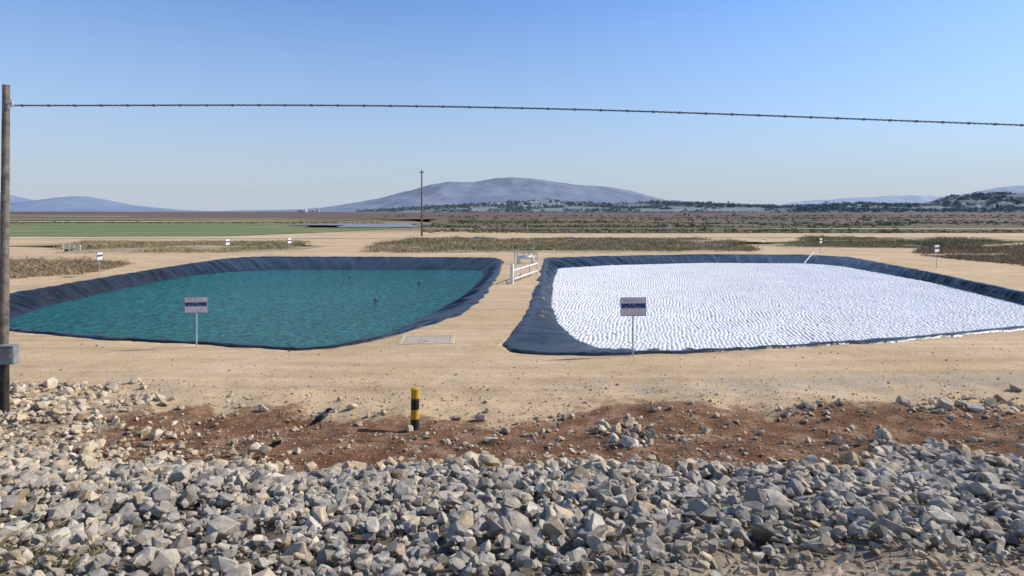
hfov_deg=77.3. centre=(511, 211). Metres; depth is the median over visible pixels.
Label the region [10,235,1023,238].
dirt track
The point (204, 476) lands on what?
rock
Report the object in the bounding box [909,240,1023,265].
brush
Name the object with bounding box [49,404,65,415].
rock
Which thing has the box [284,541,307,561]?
rock
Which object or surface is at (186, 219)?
green field
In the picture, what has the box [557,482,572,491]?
rock
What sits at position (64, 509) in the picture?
rock
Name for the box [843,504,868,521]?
rock
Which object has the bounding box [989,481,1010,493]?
rock
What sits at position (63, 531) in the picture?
rock
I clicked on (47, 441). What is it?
rock
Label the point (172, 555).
rock
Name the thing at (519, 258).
valve platform
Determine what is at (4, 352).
door
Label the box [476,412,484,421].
rock
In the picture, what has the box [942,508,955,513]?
rock
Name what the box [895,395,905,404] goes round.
rock
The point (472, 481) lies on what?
rock
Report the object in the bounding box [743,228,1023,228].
dirt track
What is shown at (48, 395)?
rock
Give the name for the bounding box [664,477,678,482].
rock
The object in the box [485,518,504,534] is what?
rock
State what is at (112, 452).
rock
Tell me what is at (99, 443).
rock
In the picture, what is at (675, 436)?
rock
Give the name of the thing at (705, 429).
rock
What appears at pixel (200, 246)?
weedy verge
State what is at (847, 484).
rock
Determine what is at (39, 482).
rock
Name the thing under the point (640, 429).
rock
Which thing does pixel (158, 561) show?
rock
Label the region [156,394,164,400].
rock
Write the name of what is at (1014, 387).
rock
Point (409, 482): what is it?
rock
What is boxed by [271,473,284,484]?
rock
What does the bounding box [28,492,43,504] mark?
rock
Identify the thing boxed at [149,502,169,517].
rock
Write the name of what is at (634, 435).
rock
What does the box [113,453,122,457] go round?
rock
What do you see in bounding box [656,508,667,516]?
rock
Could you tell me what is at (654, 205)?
woodland
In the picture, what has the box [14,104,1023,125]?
overhead cable
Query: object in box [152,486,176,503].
rock
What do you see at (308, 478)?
rock
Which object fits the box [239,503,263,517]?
rock
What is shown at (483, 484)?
rock
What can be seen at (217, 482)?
rock
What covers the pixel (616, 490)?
rock
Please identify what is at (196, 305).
warning sign
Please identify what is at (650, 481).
rock
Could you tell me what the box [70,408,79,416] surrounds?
rock
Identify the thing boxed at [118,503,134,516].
rock
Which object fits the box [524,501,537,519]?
rock
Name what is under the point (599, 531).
rock
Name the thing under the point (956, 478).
rock
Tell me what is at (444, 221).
brush field
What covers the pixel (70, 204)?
hills
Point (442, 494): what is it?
rock
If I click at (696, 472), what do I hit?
rock
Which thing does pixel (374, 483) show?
rock
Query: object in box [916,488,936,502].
rock
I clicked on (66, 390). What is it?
rock
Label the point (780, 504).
rock
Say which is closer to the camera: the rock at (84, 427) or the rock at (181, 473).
the rock at (181, 473)
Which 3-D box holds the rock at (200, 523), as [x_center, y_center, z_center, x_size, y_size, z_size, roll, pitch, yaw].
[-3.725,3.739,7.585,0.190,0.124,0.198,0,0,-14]
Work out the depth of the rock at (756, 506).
7.20 m
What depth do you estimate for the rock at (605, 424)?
14.91 m
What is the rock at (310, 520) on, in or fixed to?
on the ground at (484, 328)
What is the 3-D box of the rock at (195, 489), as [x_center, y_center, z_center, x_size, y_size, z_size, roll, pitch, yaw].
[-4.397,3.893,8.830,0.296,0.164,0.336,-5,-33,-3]
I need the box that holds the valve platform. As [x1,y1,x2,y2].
[514,244,537,264]
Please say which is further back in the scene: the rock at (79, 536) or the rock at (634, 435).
the rock at (634, 435)
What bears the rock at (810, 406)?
on the ground at (484, 328)
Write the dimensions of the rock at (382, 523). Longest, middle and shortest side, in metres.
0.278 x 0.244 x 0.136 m
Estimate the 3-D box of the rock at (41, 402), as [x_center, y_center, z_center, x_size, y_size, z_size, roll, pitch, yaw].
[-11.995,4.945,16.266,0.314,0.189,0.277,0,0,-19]
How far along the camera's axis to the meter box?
15.64 m
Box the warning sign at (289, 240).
[288,238,291,253]
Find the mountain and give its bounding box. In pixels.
[273,177,687,211]
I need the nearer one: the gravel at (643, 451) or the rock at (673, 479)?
the rock at (673, 479)
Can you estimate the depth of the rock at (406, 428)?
14.79 m
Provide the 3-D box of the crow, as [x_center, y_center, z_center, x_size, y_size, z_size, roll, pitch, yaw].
[-4.530,4.898,15.106,0.685,0.498,0.182,0,0,-14]
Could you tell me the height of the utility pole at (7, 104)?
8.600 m
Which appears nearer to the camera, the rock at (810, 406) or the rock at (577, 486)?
the rock at (577, 486)
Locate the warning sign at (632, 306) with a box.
[620,297,645,355]
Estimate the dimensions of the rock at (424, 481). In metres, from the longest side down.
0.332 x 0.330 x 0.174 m
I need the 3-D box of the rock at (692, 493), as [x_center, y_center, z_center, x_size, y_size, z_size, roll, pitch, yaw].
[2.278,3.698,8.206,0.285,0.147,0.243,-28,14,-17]
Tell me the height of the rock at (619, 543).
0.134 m
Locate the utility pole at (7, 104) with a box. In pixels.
[0,84,13,412]
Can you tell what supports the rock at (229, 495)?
on the ground at (484, 328)
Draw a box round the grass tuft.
[0,527,106,575]
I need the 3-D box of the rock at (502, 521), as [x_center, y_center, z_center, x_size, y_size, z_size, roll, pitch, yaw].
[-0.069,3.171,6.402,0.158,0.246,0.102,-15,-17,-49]
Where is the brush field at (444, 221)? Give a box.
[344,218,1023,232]
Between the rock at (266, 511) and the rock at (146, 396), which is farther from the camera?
the rock at (146, 396)
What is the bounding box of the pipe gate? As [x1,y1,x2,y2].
[510,261,537,283]
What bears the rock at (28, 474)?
on the ground at (484, 328)
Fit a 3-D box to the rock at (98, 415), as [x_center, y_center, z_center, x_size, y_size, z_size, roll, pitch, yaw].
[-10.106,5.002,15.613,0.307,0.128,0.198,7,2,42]
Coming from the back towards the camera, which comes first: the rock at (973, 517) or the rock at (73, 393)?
the rock at (73, 393)
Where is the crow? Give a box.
[305,408,333,428]
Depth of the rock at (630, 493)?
8.51 m
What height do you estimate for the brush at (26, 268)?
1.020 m
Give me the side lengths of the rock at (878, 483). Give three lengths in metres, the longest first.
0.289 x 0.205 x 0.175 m
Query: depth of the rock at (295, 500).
8.41 m
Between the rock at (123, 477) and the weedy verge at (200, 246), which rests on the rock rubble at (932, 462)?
the rock at (123, 477)
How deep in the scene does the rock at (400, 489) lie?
8.25 m
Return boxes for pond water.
[9,269,483,346]
[301,223,429,226]
[552,273,990,349]
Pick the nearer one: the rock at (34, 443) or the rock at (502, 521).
the rock at (502, 521)
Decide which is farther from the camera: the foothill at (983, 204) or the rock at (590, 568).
the foothill at (983, 204)
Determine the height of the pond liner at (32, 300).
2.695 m
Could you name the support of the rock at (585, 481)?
on the ground at (484, 328)
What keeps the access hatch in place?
on the ground at (484, 328)
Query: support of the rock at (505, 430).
on the ground at (484, 328)
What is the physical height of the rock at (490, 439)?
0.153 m
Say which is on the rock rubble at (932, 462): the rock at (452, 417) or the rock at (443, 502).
the rock at (443, 502)
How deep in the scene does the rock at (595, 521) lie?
6.38 m
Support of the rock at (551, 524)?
on the rock rubble at (932, 462)
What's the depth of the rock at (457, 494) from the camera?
8.51 m
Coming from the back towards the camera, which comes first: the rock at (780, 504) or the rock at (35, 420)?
the rock at (35, 420)
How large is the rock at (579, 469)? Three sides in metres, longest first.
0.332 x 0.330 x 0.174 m
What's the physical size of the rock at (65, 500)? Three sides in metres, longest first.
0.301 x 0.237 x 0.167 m
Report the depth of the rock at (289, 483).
9.71 m
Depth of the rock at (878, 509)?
7.23 m
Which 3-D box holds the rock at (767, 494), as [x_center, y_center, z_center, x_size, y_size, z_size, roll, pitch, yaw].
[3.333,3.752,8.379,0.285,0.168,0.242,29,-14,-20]
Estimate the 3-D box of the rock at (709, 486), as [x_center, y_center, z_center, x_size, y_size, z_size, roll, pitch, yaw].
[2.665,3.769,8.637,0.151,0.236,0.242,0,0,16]
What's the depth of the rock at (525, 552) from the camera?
5.66 m
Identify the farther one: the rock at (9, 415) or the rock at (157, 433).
the rock at (9, 415)
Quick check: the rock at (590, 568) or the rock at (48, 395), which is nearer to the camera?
the rock at (590, 568)
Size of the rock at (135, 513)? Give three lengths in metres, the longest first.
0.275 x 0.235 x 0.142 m
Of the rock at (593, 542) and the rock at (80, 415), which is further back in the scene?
the rock at (80, 415)
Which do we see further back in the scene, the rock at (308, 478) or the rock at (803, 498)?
the rock at (308, 478)
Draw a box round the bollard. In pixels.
[411,387,419,430]
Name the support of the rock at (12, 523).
on the ground at (484, 328)
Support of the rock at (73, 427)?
on the ground at (484, 328)
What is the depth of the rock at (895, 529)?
6.50 m
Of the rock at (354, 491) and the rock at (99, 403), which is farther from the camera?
the rock at (99, 403)
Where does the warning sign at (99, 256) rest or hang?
on the ground at (484, 328)
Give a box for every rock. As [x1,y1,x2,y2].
[0,520,19,525]
[2,549,20,560]
[3,412,15,419]
[10,398,20,404]
[10,410,22,420]
[11,385,24,393]
[15,414,26,422]
[18,470,39,479]
[24,391,38,398]
[25,385,35,391]
[25,477,47,489]
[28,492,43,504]
[30,440,38,446]
[31,417,41,422]
[32,429,50,438]
[32,453,51,458]
[33,401,48,408]
[39,393,50,398]
[40,438,52,444]
[43,377,57,386]
[46,527,70,541]
[47,498,78,523]
[48,479,65,492]
[48,498,69,510]
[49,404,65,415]
[50,396,65,402]
[51,408,66,414]
[57,387,74,394]
[58,486,70,492]
[66,379,73,386]
[66,483,78,495]
[67,391,78,395]
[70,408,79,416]
[70,433,83,439]
[71,425,82,432]
[71,531,92,544]
[72,556,94,574]
[73,398,85,403]
[75,410,91,419]
[76,483,97,492]
[77,405,86,410]
[80,383,88,389]
[81,425,91,432]
[84,522,98,534]
[91,492,117,512]
[93,401,103,406]
[94,412,102,418]
[94,439,105,449]
[94,451,101,456]
[96,390,103,397]
[107,382,118,389]
[107,449,116,456]
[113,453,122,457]
[115,473,127,480]
[115,481,125,488]
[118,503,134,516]
[121,512,138,523]
[130,376,139,383]
[130,546,155,565]
[132,400,145,404]
[138,426,151,435]
[139,441,148,447]
[143,393,153,400]
[148,428,162,440]
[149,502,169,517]
[150,554,170,575]
[151,537,169,547]
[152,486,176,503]
[154,548,182,569]
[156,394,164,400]
[167,539,191,548]
[171,465,189,480]
[177,546,195,560]
[180,485,200,495]
[193,517,205,532]
[194,472,213,484]
[202,475,223,488]
[206,515,240,540]
[212,556,237,572]
[216,492,235,508]
[234,474,248,490]
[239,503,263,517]
[255,506,273,530]
[261,406,271,411]
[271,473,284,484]
[277,532,292,547]
[284,480,293,486]
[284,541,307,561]
[291,497,302,503]
[293,447,300,453]
[303,487,324,493]
[304,515,322,529]
[305,476,317,483]
[312,506,327,528]
[347,489,362,498]
[369,480,378,485]
[375,519,393,537]
[378,545,396,556]
[391,478,413,489]
[394,482,411,498]
[400,515,420,525]
[402,422,411,432]
[411,496,422,507]
[413,532,428,544]
[418,477,430,486]
[437,490,451,499]
[440,498,448,508]
[447,491,463,497]
[448,512,459,524]
[449,414,459,420]
[454,510,473,528]
[461,476,478,491]
[475,477,488,492]
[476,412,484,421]
[483,437,497,442]
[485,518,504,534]
[488,472,501,481]
[490,489,501,496]
[492,480,513,490]
[496,506,512,517]
[497,516,511,535]
[501,427,510,433]
[502,489,525,505]
[506,473,517,484]
[507,511,530,530]
[515,546,530,566]
[522,433,533,436]
[522,529,543,545]
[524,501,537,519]
[542,515,564,537]
[544,505,555,521]
[549,480,561,492]
[553,504,573,517]
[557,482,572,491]
[560,560,579,572]
[567,465,590,480]
[571,481,586,490]
[575,561,593,573]
[578,525,608,540]
[580,477,592,492]
[586,512,604,537]
[586,535,601,549]
[594,473,608,483]
[594,480,611,496]
[597,419,610,428]
[597,425,606,432]
[607,433,618,439]
[611,484,624,495]
[611,541,625,554]
[613,423,624,431]
[621,435,638,447]
[623,514,637,529]
[625,486,635,502]
[626,420,634,427]
[629,432,637,439]
[631,500,654,511]
[637,427,643,433]
[640,533,664,559]
[644,438,655,445]
[646,480,657,483]
[648,429,655,438]
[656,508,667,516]
[663,519,683,533]
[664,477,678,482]
[668,486,679,490]
[670,434,679,438]
[671,531,682,541]
[680,490,699,504]
[683,486,698,491]
[687,498,707,516]
[691,470,701,481]
[700,506,719,521]
[702,426,710,432]
[704,480,714,493]
[733,525,751,544]
[742,501,763,513]
[743,487,766,504]
[751,522,776,542]
[757,489,770,498]
[764,488,781,497]
[764,496,790,515]
[785,479,804,497]
[792,495,813,502]
[801,401,816,410]
[803,536,819,551]
[826,476,843,485]
[827,485,846,490]
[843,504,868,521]
[844,482,853,487]
[852,503,877,520]
[861,487,879,495]
[869,503,885,521]
[872,479,894,487]
[875,517,903,536]
[887,511,901,523]
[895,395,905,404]
[911,471,930,479]
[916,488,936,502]
[928,524,941,533]
[933,492,957,503]
[933,510,956,528]
[935,397,954,410]
[935,479,954,491]
[941,530,958,549]
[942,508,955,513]
[950,511,968,529]
[952,475,964,483]
[955,398,966,406]
[957,483,970,493]
[967,403,983,411]
[967,437,978,441]
[967,506,980,512]
[967,514,980,521]
[970,482,991,497]
[972,449,985,456]
[983,397,997,407]
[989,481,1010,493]
[993,394,1001,402]
[1002,484,1022,492]
[1009,384,1022,391]
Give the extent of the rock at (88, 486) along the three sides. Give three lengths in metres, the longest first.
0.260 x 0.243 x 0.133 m
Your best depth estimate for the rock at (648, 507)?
7.82 m
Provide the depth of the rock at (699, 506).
7.36 m
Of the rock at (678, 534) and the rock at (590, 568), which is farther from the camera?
the rock at (678, 534)
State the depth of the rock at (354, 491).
8.84 m
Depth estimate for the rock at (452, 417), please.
15.50 m
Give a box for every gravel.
[0,340,1023,473]
[0,442,1023,575]
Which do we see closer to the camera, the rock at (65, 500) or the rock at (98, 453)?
the rock at (65, 500)
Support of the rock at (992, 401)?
on the ground at (484, 328)
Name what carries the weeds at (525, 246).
on the weedy verge at (591, 250)
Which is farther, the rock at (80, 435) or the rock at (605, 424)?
the rock at (605, 424)
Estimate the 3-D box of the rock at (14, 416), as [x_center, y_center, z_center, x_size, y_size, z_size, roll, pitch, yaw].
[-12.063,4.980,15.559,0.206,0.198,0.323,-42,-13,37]
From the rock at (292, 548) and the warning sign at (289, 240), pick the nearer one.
the rock at (292, 548)
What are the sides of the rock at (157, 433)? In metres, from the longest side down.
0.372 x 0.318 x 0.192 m
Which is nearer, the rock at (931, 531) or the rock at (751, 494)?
the rock at (931, 531)
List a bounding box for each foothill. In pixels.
[366,200,778,211]
[749,193,1023,212]
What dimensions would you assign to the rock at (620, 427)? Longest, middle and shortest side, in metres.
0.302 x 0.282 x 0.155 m
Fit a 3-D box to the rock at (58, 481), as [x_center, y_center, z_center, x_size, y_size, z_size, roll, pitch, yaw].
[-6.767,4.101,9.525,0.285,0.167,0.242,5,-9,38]
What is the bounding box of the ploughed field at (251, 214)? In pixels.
[10,212,1023,217]
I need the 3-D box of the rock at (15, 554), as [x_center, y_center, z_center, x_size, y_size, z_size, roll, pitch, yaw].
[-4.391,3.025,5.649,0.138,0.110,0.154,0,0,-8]
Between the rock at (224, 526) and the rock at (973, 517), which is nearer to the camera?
the rock at (224, 526)
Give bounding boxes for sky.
[0,0,1023,210]
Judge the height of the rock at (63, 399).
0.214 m
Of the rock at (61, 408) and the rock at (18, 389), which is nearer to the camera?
the rock at (61, 408)
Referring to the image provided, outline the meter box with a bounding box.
[0,344,19,414]
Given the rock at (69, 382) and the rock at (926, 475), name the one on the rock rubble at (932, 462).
the rock at (926, 475)
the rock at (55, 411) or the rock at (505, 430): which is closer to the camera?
the rock at (505, 430)
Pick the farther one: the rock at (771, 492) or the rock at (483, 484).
the rock at (483, 484)
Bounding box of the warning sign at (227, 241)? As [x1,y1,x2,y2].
[225,239,229,244]
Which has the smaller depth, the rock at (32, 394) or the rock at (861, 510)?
the rock at (861, 510)
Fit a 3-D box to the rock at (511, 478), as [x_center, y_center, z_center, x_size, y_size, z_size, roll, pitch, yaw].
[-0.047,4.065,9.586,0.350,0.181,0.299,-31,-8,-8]
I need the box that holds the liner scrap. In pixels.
[268,440,280,447]
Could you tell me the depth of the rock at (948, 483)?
9.53 m
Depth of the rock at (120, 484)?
9.78 m
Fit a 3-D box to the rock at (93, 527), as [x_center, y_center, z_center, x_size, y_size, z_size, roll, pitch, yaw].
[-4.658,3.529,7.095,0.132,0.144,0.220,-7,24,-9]
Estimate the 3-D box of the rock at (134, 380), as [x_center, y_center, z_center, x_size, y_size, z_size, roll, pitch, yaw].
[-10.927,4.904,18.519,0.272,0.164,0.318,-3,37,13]
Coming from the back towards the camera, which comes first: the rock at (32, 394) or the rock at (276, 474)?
the rock at (32, 394)
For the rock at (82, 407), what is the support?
on the ground at (484, 328)
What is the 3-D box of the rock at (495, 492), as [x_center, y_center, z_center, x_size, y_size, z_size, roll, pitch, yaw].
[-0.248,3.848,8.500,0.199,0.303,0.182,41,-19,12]
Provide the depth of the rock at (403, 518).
7.30 m
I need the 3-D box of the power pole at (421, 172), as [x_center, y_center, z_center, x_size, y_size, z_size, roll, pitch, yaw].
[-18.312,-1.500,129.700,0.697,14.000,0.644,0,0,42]
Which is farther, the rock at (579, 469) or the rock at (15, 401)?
the rock at (15, 401)
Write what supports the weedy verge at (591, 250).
on the ground at (484, 328)
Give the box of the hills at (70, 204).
[0,193,206,211]
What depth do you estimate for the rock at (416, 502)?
8.05 m
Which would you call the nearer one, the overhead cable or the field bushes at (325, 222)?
the overhead cable
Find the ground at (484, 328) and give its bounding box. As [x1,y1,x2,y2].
[0,218,1023,575]
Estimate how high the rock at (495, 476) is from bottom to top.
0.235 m
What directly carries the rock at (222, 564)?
on the ground at (484, 328)
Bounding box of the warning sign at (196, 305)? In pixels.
[184,297,207,347]
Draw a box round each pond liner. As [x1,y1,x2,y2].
[9,256,502,350]
[503,254,1023,355]
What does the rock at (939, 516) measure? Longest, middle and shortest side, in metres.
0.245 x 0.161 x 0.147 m
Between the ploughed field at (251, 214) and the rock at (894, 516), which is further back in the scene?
the ploughed field at (251, 214)
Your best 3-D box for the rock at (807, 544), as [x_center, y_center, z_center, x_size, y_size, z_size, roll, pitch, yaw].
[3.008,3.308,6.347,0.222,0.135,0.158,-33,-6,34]
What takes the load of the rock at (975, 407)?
on the ground at (484, 328)
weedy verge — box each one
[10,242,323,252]
[378,239,773,252]
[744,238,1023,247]
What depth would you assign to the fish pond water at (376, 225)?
213.94 m
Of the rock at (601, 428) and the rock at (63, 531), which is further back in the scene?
the rock at (601, 428)
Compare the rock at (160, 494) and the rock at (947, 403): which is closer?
the rock at (160, 494)
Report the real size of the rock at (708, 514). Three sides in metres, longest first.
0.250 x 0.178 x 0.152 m
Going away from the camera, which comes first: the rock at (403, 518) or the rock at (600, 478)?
the rock at (403, 518)
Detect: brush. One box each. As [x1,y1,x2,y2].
[9,253,135,278]
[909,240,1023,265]
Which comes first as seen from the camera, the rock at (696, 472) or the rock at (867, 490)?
the rock at (867, 490)
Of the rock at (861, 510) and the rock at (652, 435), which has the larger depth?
the rock at (652, 435)
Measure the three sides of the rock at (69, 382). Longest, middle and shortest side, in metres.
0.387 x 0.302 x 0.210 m
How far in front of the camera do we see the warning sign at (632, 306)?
22.07 m
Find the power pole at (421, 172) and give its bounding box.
[420,169,423,235]
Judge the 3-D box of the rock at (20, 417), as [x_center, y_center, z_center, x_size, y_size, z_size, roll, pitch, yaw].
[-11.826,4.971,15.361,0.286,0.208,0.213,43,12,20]
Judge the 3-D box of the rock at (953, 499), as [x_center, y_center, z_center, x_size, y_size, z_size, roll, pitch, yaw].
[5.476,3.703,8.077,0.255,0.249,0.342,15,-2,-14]
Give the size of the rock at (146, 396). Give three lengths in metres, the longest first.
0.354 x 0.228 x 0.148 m
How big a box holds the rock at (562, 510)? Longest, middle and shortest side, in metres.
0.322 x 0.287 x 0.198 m
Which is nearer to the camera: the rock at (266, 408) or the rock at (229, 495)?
the rock at (229, 495)
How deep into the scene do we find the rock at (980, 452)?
13.26 m
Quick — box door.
[0,348,11,362]
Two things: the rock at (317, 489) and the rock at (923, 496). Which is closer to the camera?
the rock at (923, 496)
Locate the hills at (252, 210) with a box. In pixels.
[207,209,297,211]
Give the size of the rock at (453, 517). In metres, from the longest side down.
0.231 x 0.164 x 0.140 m
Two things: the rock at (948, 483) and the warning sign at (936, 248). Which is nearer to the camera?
the rock at (948, 483)
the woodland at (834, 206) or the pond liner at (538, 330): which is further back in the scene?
the woodland at (834, 206)
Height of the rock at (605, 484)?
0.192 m
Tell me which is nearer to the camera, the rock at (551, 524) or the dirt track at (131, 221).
the rock at (551, 524)
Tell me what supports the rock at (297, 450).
on the ground at (484, 328)
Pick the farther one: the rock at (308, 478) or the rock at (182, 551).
the rock at (308, 478)
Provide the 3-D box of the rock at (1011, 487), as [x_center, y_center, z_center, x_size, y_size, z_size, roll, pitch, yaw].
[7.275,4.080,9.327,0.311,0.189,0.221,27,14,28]
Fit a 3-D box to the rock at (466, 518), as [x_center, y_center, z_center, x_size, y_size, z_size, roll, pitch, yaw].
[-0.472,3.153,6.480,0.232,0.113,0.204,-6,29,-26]
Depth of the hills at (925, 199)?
8005.01 m
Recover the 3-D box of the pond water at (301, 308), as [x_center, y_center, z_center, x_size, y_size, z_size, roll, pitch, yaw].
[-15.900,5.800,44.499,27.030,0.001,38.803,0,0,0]
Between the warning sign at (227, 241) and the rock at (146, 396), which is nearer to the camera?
the rock at (146, 396)
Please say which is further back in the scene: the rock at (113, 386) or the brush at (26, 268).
the brush at (26, 268)
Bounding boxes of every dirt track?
[10,221,244,221]
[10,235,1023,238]
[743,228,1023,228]
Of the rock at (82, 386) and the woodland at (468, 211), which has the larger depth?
the woodland at (468, 211)
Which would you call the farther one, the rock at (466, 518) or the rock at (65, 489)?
the rock at (65, 489)
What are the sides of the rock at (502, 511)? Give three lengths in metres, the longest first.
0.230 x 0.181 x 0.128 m
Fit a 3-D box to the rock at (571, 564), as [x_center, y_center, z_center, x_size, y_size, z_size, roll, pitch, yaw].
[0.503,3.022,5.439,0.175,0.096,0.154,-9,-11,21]
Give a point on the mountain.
(495, 190)
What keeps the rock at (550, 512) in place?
on the rock rubble at (932, 462)
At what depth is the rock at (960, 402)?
16.26 m
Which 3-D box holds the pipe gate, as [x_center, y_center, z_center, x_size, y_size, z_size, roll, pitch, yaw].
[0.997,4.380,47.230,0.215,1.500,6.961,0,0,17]
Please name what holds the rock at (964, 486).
on the ground at (484, 328)
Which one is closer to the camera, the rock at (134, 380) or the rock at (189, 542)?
the rock at (189, 542)
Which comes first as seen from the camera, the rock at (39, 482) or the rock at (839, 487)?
the rock at (839, 487)
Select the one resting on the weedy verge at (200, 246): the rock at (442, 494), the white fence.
the white fence
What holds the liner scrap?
on the ground at (484, 328)
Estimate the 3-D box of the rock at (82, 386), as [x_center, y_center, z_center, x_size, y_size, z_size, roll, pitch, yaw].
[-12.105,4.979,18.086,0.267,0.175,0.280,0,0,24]
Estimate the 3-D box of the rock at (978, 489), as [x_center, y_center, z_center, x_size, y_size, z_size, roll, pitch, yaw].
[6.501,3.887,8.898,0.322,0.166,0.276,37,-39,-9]
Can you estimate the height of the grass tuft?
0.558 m
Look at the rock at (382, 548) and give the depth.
6.21 m
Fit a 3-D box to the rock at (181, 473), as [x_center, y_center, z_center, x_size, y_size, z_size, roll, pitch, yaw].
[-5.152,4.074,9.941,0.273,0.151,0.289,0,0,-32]
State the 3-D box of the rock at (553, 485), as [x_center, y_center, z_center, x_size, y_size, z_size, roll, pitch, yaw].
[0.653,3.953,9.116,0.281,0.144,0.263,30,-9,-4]
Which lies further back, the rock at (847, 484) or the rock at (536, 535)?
the rock at (847, 484)
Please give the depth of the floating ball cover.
37.30 m
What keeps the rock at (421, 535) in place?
on the ground at (484, 328)
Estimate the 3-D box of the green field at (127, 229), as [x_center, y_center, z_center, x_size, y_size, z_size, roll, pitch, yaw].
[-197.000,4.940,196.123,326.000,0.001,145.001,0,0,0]
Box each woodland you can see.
[355,198,787,211]
[423,210,1020,212]
[764,191,1023,211]
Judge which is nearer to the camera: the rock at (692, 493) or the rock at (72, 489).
the rock at (692, 493)
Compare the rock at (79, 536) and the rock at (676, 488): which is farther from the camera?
the rock at (676, 488)
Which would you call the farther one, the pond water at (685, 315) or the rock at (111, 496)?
the pond water at (685, 315)
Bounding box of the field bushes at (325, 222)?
[10,220,383,223]
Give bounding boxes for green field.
[10,218,398,219]
[10,223,398,235]
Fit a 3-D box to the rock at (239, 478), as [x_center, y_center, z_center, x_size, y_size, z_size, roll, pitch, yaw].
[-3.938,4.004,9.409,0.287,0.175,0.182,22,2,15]
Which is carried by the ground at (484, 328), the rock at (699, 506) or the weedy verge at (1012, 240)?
the weedy verge at (1012, 240)
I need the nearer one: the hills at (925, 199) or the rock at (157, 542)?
the rock at (157, 542)
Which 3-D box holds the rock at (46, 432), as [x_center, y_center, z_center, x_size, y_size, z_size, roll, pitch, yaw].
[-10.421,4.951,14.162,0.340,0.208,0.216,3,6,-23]
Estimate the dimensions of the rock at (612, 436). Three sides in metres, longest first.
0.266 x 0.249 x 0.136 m
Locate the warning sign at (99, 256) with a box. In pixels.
[97,252,102,275]
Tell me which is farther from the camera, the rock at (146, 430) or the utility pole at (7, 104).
the utility pole at (7, 104)
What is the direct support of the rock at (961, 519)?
on the ground at (484, 328)
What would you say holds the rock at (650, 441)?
on the ground at (484, 328)
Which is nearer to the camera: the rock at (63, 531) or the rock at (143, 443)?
the rock at (63, 531)
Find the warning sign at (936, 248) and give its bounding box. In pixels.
[934,245,938,267]
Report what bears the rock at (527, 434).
on the ground at (484, 328)
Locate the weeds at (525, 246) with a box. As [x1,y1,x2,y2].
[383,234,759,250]
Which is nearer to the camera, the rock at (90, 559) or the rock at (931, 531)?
the rock at (90, 559)
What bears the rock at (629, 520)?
on the ground at (484, 328)
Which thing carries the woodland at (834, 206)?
on the foothill at (983, 204)
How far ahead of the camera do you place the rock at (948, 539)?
6.02 m
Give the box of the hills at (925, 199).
[779,185,1023,205]
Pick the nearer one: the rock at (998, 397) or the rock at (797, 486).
the rock at (797, 486)
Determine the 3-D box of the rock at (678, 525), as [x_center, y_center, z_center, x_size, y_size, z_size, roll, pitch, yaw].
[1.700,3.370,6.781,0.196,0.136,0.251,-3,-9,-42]
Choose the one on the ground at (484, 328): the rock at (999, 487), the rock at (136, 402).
the rock at (136, 402)
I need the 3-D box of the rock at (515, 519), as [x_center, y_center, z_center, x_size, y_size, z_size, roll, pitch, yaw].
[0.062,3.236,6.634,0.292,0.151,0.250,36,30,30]
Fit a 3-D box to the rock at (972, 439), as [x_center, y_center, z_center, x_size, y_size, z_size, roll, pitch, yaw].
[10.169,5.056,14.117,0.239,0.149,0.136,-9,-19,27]
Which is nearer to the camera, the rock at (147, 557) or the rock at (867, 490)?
the rock at (147, 557)
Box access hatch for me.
[398,335,454,343]
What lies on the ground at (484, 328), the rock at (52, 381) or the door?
the rock at (52, 381)
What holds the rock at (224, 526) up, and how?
on the rock rubble at (932, 462)
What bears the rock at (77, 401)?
on the ground at (484, 328)
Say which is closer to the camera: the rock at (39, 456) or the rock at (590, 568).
the rock at (590, 568)
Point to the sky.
(921, 60)
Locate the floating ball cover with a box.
[550,263,1023,349]

